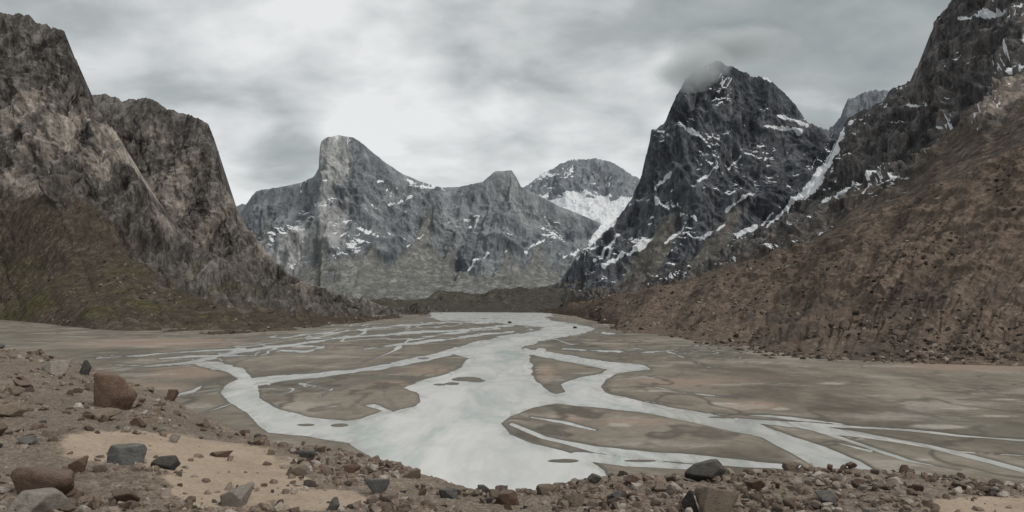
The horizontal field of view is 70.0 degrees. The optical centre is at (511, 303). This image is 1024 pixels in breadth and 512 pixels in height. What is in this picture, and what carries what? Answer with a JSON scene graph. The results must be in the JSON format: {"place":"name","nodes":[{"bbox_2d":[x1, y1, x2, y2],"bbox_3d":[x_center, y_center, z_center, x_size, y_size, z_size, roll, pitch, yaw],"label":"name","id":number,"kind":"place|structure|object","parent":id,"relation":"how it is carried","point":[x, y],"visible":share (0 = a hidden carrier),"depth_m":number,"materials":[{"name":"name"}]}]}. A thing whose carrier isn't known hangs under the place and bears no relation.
{"place":"outdoors","nodes":[
{"label":"outdoors","id":0,"kind":"place"},
{"bbox_2d":[0,12,441,334],"bbox_3d":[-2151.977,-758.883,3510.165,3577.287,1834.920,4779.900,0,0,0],"label":"mountain","id":1,"kind":"structure","parent":0,"point":[67,162],"depth_m":2593.33,"materials":[{"name":"brown stone"}]},
{"bbox_2d":[0,221,425,334],"bbox_3d":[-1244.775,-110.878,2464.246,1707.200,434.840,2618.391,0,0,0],"label":"scree boulders","id":2,"kind":"object","parent":1,"relation":"on","point":[143,289],"visible":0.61,"depth_m":1872.87,"materials":[{"name":"stone"}]},
{"bbox_2d":[237,204,244,212],"bbox_3d":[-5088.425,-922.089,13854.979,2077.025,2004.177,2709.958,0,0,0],"label":"mountain","id":3,"kind":"structure","parent":0,"point":[240,207],"depth_m":13953.59,"materials":[{"name":"grey stone"}]},
{"bbox_2d":[92,94,448,311],"bbox_3d":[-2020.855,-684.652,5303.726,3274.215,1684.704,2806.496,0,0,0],"label":"mountain","id":4,"kind":"structure","parent":0,"point":[175,156],"depth_m":4892.24,"materials":[{"name":"stone"}]},
{"bbox_2d":[240,135,607,299],"bbox_3d":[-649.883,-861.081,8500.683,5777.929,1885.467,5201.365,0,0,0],"label":"mountain","id":5,"kind":"structure","parent":0,"point":[352,218],"depth_m":7518.92,"materials":[{"name":"grey stone"}]},
{"bbox_2d":[0,0,950,205],"label":"sky","id":6,"kind":"structure","parent":0,"point":[446,93],"materials":[{"name":"grey"}]},
{"bbox_2d":[370,278,583,312],"bbox_3d":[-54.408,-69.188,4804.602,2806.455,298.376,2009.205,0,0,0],"label":"moraine hill","id":7,"kind":"structure","parent":0,"point":[520,299],"depth_m":5069.33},
{"bbox_2d":[0,313,1023,482],"bbox_3d":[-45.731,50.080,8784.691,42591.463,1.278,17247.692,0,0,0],"label":"valley floor","id":8,"kind":"structure","parent":0,"point":[979,400],"depth_m":436.90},
{"bbox_2d":[0,349,1023,511],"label":"moraine ground","id":9,"kind":"structure","parent":0,"point":[249,459],"depth_m":15.88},
{"bbox_2d":[0,422,7,434],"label":"rock","id":10,"kind":"object","parent":9,"relation":"on","point":[3,427],"visible":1,"depth_m":16.72,"materials":[{"name":"brown stone"}]},
{"bbox_2d":[0,401,27,416],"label":"rock","id":11,"kind":"object","parent":9,"relation":"on","point":[15,409],"visible":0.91,"depth_m":19.28,"materials":[{"name":"beige stone"}]},
{"bbox_2d":[7,386,25,395],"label":"rock","id":12,"kind":"object","parent":9,"relation":"on","point":[15,390],"visible":0.97,"depth_m":23.93,"materials":[{"name":"beige stone"}]},
{"bbox_2d":[14,503,23,510],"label":"rock","id":13,"kind":"object","parent":9,"relation":"on","point":[18,506],"visible":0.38,"depth_m":10.99,"materials":[{"name":"grey stone"}]},
{"bbox_2d":[12,379,29,387],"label":"rock","id":14,"kind":"object","parent":9,"relation":"on","point":[23,383],"visible":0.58,"depth_m":25.34,"materials":[{"name":"brown stone"}]},
{"bbox_2d":[17,435,37,443],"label":"rock","id":15,"kind":"object","parent":9,"relation":"on","point":[31,439],"visible":0.94,"depth_m":16.10,"materials":[{"name":"grey stone"}]},
{"bbox_2d":[4,487,70,511],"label":"rock","id":16,"kind":"object","parent":9,"relation":"on","point":[43,499],"visible":0.95,"depth_m":11.11,"materials":[{"name":"grey stone"}]},
{"bbox_2d":[11,467,74,494],"bbox_3d":[-7.620,3.017,12.116,1.185,0.645,0.532,0,0,14],"label":"rock","id":17,"kind":"object","parent":9,"relation":"on","point":[32,478],"visible":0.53,"depth_m":11.93,"materials":[{"name":"brown stone"}]},
{"bbox_2d":[41,430,59,437],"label":"rock","id":18,"kind":"object","parent":9,"relation":"on","point":[46,433],"visible":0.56,"depth_m":17.05,"materials":[{"name":"stone"}]},
{"bbox_2d":[48,433,57,441],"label":"rock","id":19,"kind":"object","parent":9,"relation":"on","point":[52,437],"visible":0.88,"depth_m":16.61,"materials":[{"name":"brown stone"}]},
{"bbox_2d":[42,359,71,375],"bbox_3d":[-19.713,2.811,31.565,1.166,0.868,0.731,0,0,27],"label":"rock","id":20,"kind":"object","parent":9,"relation":"on","point":[58,367],"visible":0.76,"depth_m":31.33,"materials":[{"name":"grey stone"}]},
{"bbox_2d":[58,504,75,511],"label":"rock","id":21,"kind":"object","parent":9,"relation":"on","point":[69,508],"visible":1,"depth_m":11.42,"materials":[{"name":"beige stone"}]},
{"bbox_2d":[66,390,73,395],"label":"rock","id":22,"kind":"object","parent":9,"relation":"on","point":[69,392],"visible":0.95,"depth_m":25.67,"materials":[{"name":"brown stone"}]},
{"bbox_2d":[68,455,88,473],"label":"rock","id":23,"kind":"object","parent":9,"relation":"on","point":[78,465],"visible":0.82,"depth_m":13.33,"materials":[{"name":"brown stone"}]},
{"bbox_2d":[80,360,91,374],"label":"rock","id":24,"kind":"object","parent":9,"relation":"on","point":[86,368],"visible":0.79,"depth_m":32.56,"materials":[{"name":"grey stone"}]},
{"bbox_2d":[83,414,93,418],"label":"rock","id":25,"kind":"object","parent":9,"relation":"on","point":[88,416],"visible":0.8,"depth_m":20.55,"materials":[{"name":"brown stone"}]},
{"bbox_2d":[84,383,93,390],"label":"rock","id":26,"kind":"object","parent":9,"relation":"on","point":[90,386],"visible":0.84,"depth_m":27.48,"materials":[{"name":"beige stone"}]},
{"bbox_2d":[82,407,121,420],"bbox_3d":[-11.743,3.178,20.899,0.936,0.429,0.593,0,0,15],"label":"rock","id":27,"kind":"object","parent":9,"relation":"on","point":[108,412],"visible":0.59,"depth_m":20.78,"materials":[{"name":"beige stone"}]},
{"bbox_2d":[99,414,108,422],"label":"rock","id":28,"kind":"object","parent":9,"relation":"on","point":[104,418],"visible":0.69,"depth_m":20.16,"materials":[{"name":"brown stone"}]},
{"bbox_2d":[94,372,137,409],"bbox_3d":[-12.350,2.913,23.424,1.504,1.492,1.394,0,0,27],"label":"rock","id":29,"kind":"object","parent":9,"relation":"on","point":[113,390],"visible":0.83,"depth_m":22.93,"materials":[{"name":"brown stone"}]},
{"bbox_2d":[111,488,140,501],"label":"rock","id":30,"kind":"object","parent":9,"relation":"on","point":[125,495],"visible":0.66,"depth_m":12.08,"materials":[{"name":"brown stone"}]},
{"bbox_2d":[106,443,146,465],"bbox_3d":[-7.913,3.114,14.809,0.917,0.485,0.668,1,5,13],"label":"rock","id":31,"kind":"object","parent":9,"relation":"on","point":[131,454],"visible":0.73,"depth_m":14.73,"materials":[{"name":"grey stone"}]},
{"bbox_2d":[129,417,146,426],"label":"rock","id":32,"kind":"object","parent":9,"relation":"on","point":[138,421],"visible":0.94,"depth_m":19.80,"materials":[{"name":"brown stone"}]},
{"bbox_2d":[146,387,154,391],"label":"rock","id":33,"kind":"object","parent":9,"relation":"on","point":[150,389],"visible":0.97,"depth_m":28.28,"materials":[{"name":"beige stone"}]},
{"bbox_2d":[158,399,165,406],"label":"rock","id":34,"kind":"object","parent":9,"relation":"on","point":[162,402],"visible":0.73,"depth_m":24.79,"materials":[{"name":"stone"}]},
{"bbox_2d":[150,455,180,469],"bbox_3d":[-7.079,3.288,14.941,0.565,0.385,0.359,0,0,-28],"label":"rock","id":35,"kind":"object","parent":9,"relation":"on","point":[169,462],"visible":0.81,"depth_m":14.85,"materials":[{"name":"grey stone"}]},
{"bbox_2d":[166,389,178,400],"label":"rock","id":36,"kind":"object","parent":9,"relation":"on","point":[172,394],"visible":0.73,"depth_m":27.57,"materials":[{"name":"brown stone"}]},
{"bbox_2d":[168,507,178,511],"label":"rock","id":37,"kind":"object","parent":9,"relation":"on","point":[175,509],"visible":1,"depth_m":11.64,"materials":[{"name":"beige stone"}]},
{"bbox_2d":[169,434,180,442],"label":"rock","id":38,"kind":"object","parent":9,"relation":"on","point":[174,438],"visible":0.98,"depth_m":18.41,"materials":[{"name":"grey stone"}]},
{"bbox_2d":[176,469,182,476],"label":"rock","id":39,"kind":"object","parent":9,"relation":"on","point":[179,473],"visible":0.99,"depth_m":14.26,"materials":[{"name":"brown stone"}]},
{"bbox_2d":[196,418,210,427],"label":"rock","id":40,"kind":"object","parent":9,"relation":"on","point":[202,422],"visible":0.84,"depth_m":23.44,"materials":[{"name":"beige stone"}]},
{"bbox_2d":[210,450,232,457],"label":"rock","id":41,"kind":"object","parent":9,"relation":"on","point":[225,454],"visible":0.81,"depth_m":17.47,"materials":[{"name":"brown stone"}]},
{"bbox_2d":[220,482,254,507],"bbox_3d":[-4.752,3.344,12.684,0.411,0.422,0.566,0,0,9],"label":"rock","id":42,"kind":"object","parent":9,"relation":"on","point":[239,496],"visible":0.86,"depth_m":12.46,"materials":[{"name":"grey stone"}]},
{"bbox_2d":[239,429,249,435],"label":"rock","id":43,"kind":"object","parent":9,"relation":"on","point":[242,432],"visible":0.7,"depth_m":23.11,"materials":[{"name":"brown stone"}]},
{"bbox_2d":[267,449,274,454],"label":"rock","id":44,"kind":"object","parent":9,"relation":"on","point":[271,451],"visible":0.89,"depth_m":18.24,"materials":[{"name":"brown stone"}]},
{"bbox_2d":[286,464,307,475],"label":"rock","id":45,"kind":"object","parent":9,"relation":"on","point":[297,470],"visible":0.81,"depth_m":15.78,"materials":[{"name":"beige stone"}]},
{"bbox_2d":[296,458,303,463],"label":"rock","id":46,"kind":"object","parent":9,"relation":"on","point":[300,460],"visible":0.51,"depth_m":16.96,"materials":[{"name":"stone"}]},
{"bbox_2d":[298,449,314,458],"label":"rock","id":47,"kind":"object","parent":9,"relation":"on","point":[307,453],"visible":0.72,"depth_m":18.25,"materials":[{"name":"grey stone"}]},
{"bbox_2d":[317,446,325,452],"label":"rock","id":48,"kind":"object","parent":9,"relation":"on","point":[320,449],"visible":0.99,"depth_m":19.27,"materials":[{"name":"brown stone"}]},
{"bbox_2d":[326,456,338,462],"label":"rock","id":49,"kind":"object","parent":9,"relation":"on","point":[334,458],"visible":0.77,"depth_m":17.59,"materials":[{"name":"grey stone"}]},
{"bbox_2d":[326,497,339,510],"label":"rock","id":50,"kind":"object","parent":9,"relation":"on","point":[334,504],"visible":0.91,"depth_m":12.27,"materials":[{"name":"grey stone"}]},
{"bbox_2d":[343,464,360,473],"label":"rock","id":51,"kind":"object","parent":9,"relation":"on","point":[350,468],"visible":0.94,"depth_m":16.24,"materials":[{"name":"brown stone"}]},
{"bbox_2d":[364,478,389,493],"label":"rock","id":52,"kind":"object","parent":9,"relation":"on","point":[377,485],"visible":0.88,"depth_m":13.66,"materials":[{"name":"grey stone"}]},
{"bbox_2d":[395,504,409,509],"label":"rock","id":53,"kind":"object","parent":9,"relation":"on","point":[400,506],"visible":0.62,"depth_m":12.46,"materials":[{"name":"brown stone"}]},
{"bbox_2d":[403,468,420,478],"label":"rock","id":54,"kind":"object","parent":9,"relation":"on","point":[415,473],"visible":0.87,"depth_m":16.59,"materials":[{"name":"brown stone"}]},
{"bbox_2d":[419,488,426,495],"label":"rock","id":55,"kind":"object","parent":9,"relation":"on","point":[422,491],"visible":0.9,"depth_m":14.73,"materials":[{"name":"brown stone"}]},
{"bbox_2d":[439,487,458,498],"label":"rock","id":56,"kind":"object","parent":9,"relation":"on","point":[449,492],"visible":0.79,"depth_m":14.49,"materials":[{"name":"grey stone"}]},
{"bbox_2d":[472,489,479,495],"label":"rock","id":57,"kind":"object","parent":9,"relation":"on","point":[476,492],"visible":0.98,"depth_m":15.26,"materials":[{"name":"beige stone"}]},
{"bbox_2d":[479,497,484,503],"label":"rock","id":58,"kind":"object","parent":9,"relation":"on","point":[482,500],"visible":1,"depth_m":14.24,"materials":[{"name":"beige stone"}]},
{"bbox_2d":[478,484,488,493],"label":"rock","id":59,"kind":"object","parent":9,"relation":"on","point":[484,488],"visible":0.57,"depth_m":15.92,"materials":[{"name":"grey stone"}]},
{"bbox_2d":[485,499,492,503],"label":"rock","id":60,"kind":"object","parent":9,"relation":"on","point":[488,501],"visible":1,"depth_m":14.38,"materials":[{"name":"grey stone"}]},
{"bbox_2d":[488,489,499,498],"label":"rock","id":61,"kind":"object","parent":9,"relation":"on","point":[494,493],"visible":0.71,"depth_m":14.99,"materials":[{"name":"beige stone"}]},
{"bbox_2d":[494,489,519,505],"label":"rock","id":62,"kind":"object","parent":9,"relation":"on","point":[505,496],"visible":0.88,"depth_m":14.33,"materials":[{"name":"brown stone"}]},
{"bbox_2d":[504,502,512,509],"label":"rock","id":63,"kind":"object","parent":9,"relation":"on","point":[507,505],"visible":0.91,"depth_m":13.68,"materials":[{"name":"stone"}]},
{"bbox_2d":[0,348,1023,511],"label":"rubble","id":64,"kind":"object","parent":9,"relation":"on","point":[733,481],"visible":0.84,"depth_m":15.31,"materials":[{"name":"stone"}]},
{"bbox_2d":[536,484,556,494],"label":"rock","id":65,"kind":"object","parent":9,"relation":"on","point":[542,489],"visible":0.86,"depth_m":15.35,"materials":[{"name":"beige stone"}]},
{"bbox_2d":[563,493,584,505],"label":"rock","id":66,"kind":"object","parent":9,"relation":"on","point":[575,498],"visible":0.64,"depth_m":13.80,"materials":[{"name":"brown stone"}]},
{"bbox_2d":[587,473,601,483],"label":"rock","id":67,"kind":"object","parent":9,"relation":"on","point":[592,478],"visible":1,"depth_m":16.52,"materials":[{"name":"grey stone"}]},
{"bbox_2d":[611,491,621,499],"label":"rock","id":68,"kind":"object","parent":9,"relation":"on","point":[617,494],"visible":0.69,"depth_m":14.56,"materials":[{"name":"grey stone"}]},
{"bbox_2d":[624,475,636,485],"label":"rock","id":69,"kind":"object","parent":9,"relation":"on","point":[629,479],"visible":0.73,"depth_m":16.03,"materials":[{"name":"brown stone"}]},
{"bbox_2d":[626,492,636,498],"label":"rock","id":70,"kind":"object","parent":9,"relation":"on","point":[630,494],"visible":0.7,"depth_m":14.56,"materials":[{"name":"brown stone"}]},
{"bbox_2d":[654,483,667,491],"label":"rock","id":71,"kind":"object","parent":9,"relation":"on","point":[659,487],"visible":0.99,"depth_m":15.13,"materials":[{"name":"beige stone"}]},
{"bbox_2d":[681,489,697,511],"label":"rock","id":72,"kind":"object","parent":9,"relation":"on","point":[688,499],"visible":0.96,"depth_m":13.03,"materials":[{"name":"grey stone"}]},
{"bbox_2d":[684,459,725,481],"bbox_3d":[4.298,3.753,16.281,0.902,0.552,0.573,0,0,12],"label":"rock","id":73,"kind":"object","parent":9,"relation":"on","point":[710,469],"visible":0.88,"depth_m":16.12,"materials":[{"name":"grey stone"}]},
{"bbox_2d":[694,487,739,511],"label":"rock","id":74,"kind":"object","parent":9,"relation":"on","point":[710,499],"visible":1,"depth_m":12.74,"materials":[{"name":"brown stone"}]},
{"bbox_2d":[744,479,765,490],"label":"rock","id":75,"kind":"object","parent":9,"relation":"on","point":[757,484],"visible":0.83,"depth_m":15.01,"materials":[{"name":"brown stone"}]},
{"bbox_2d":[775,482,779,488],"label":"rock","id":76,"kind":"object","parent":9,"relation":"on","point":[777,484],"visible":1,"depth_m":15.48,"materials":[{"name":"brown stone"}]},
{"bbox_2d":[783,491,795,508],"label":"rock","id":77,"kind":"object","parent":9,"relation":"on","point":[789,499],"visible":0.8,"depth_m":13.62,"materials":[{"name":"beige stone"}]},
{"bbox_2d":[782,461,799,470],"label":"rock","id":78,"kind":"object","parent":9,"relation":"on","point":[790,465],"visible":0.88,"depth_m":18.08,"materials":[{"name":"brown stone"}]},
{"bbox_2d":[814,490,836,504],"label":"rock","id":79,"kind":"object","parent":9,"relation":"on","point":[824,496],"visible":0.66,"depth_m":14.09,"materials":[{"name":"grey stone"}]},
{"bbox_2d":[827,464,832,471],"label":"rock","id":80,"kind":"object","parent":9,"relation":"on","point":[830,467],"visible":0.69,"depth_m":17.95,"materials":[{"name":"brown stone"}]},
{"bbox_2d":[845,461,856,468],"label":"rock","id":81,"kind":"object","parent":9,"relation":"on","point":[850,465],"visible":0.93,"depth_m":18.20,"materials":[{"name":"brown stone"}]},
{"bbox_2d":[851,478,863,487],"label":"rock","id":82,"kind":"object","parent":9,"relation":"on","point":[856,482],"visible":0.71,"depth_m":15.51,"materials":[{"name":"brown stone"}]},
{"bbox_2d":[858,484,866,490],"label":"rock","id":83,"kind":"object","parent":9,"relation":"on","point":[861,487],"visible":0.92,"depth_m":15.22,"materials":[{"name":"grey stone"}]},
{"bbox_2d":[860,507,877,511],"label":"rock","id":84,"kind":"object","parent":9,"relation":"on","point":[867,509],"visible":1,"depth_m":12.54,"materials":[{"name":"grey stone"}]},
{"bbox_2d":[883,480,900,488],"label":"rock","id":85,"kind":"object","parent":9,"relation":"on","point":[891,483],"visible":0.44,"depth_m":15.66,"materials":[{"name":"beige stone"}]},
{"bbox_2d":[899,464,908,472],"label":"rock","id":86,"kind":"object","parent":9,"relation":"on","point":[903,467],"visible":0.69,"depth_m":17.91,"materials":[{"name":"brown stone"}]},
{"bbox_2d":[912,484,923,491],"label":"rock","id":87,"kind":"object","parent":9,"relation":"on","point":[915,486],"visible":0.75,"depth_m":15.67,"materials":[{"name":"brown stone"}]},
{"bbox_2d":[951,481,966,489],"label":"rock","id":88,"kind":"object","parent":9,"relation":"on","point":[955,484],"visible":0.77,"depth_m":16.54,"materials":[{"name":"brown stone"}]},
{"bbox_2d":[988,488,999,495],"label":"rock","id":89,"kind":"object","parent":9,"relation":"on","point":[993,489],"visible":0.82,"depth_m":16.00,"materials":[{"name":"grey stone"}]},
{"bbox_2d":[96,312,1023,490],"bbox_3d":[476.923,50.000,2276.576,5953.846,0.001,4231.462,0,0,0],"label":"river","id":90,"kind":"structure","parent":0,"point":[458,434],"depth_m":316.40,"materials":[{"name":"grey liquid"}]},
{"bbox_2d":[522,158,639,226],"bbox_3d":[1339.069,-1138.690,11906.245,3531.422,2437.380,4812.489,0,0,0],"label":"mountain","id":91,"kind":"structure","parent":0,"point":[599,190],"depth_m":11360.93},
{"bbox_2d":[555,60,839,291],"bbox_3d":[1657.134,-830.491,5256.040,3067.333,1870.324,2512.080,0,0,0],"label":"mountain","id":92,"kind":"structure","parent":0,"point":[733,154],"depth_m":5103.47,"materials":[{"name":"stone"}]},
{"bbox_2d":[537,146,1023,365],"bbox_3d":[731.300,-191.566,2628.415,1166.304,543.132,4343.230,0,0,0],"label":"scree slope","id":93,"kind":"structure","parent":0,"point":[999,224],"depth_m":1110.10,"materials":[{"name":"brown gravel"}]},
{"bbox_2d":[586,156,1023,365],"bbox_3d":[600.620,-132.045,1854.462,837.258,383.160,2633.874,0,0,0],"label":"scree boulders","id":94,"kind":"object","parent":93,"relation":"on","point":[932,354],"visible":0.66,"depth_m":785.99,"materials":[{"name":"stone"}]},
{"bbox_2d":[559,0,1023,306],"bbox_3d":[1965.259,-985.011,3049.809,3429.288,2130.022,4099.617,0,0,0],"label":"mountain","id":95,"kind":"structure","parent":0,"point":[953,108],"depth_m":2609.57,"materials":[{"name":"grey stone"}]},
{"bbox_2d":[829,89,888,131],"bbox_3d":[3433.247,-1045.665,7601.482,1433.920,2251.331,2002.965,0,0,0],"label":"mountain","id":96,"kind":"structure","parent":0,"point":[859,103],"depth_m":7356.90,"materials":[{"name":"grey stone"}]}
]}

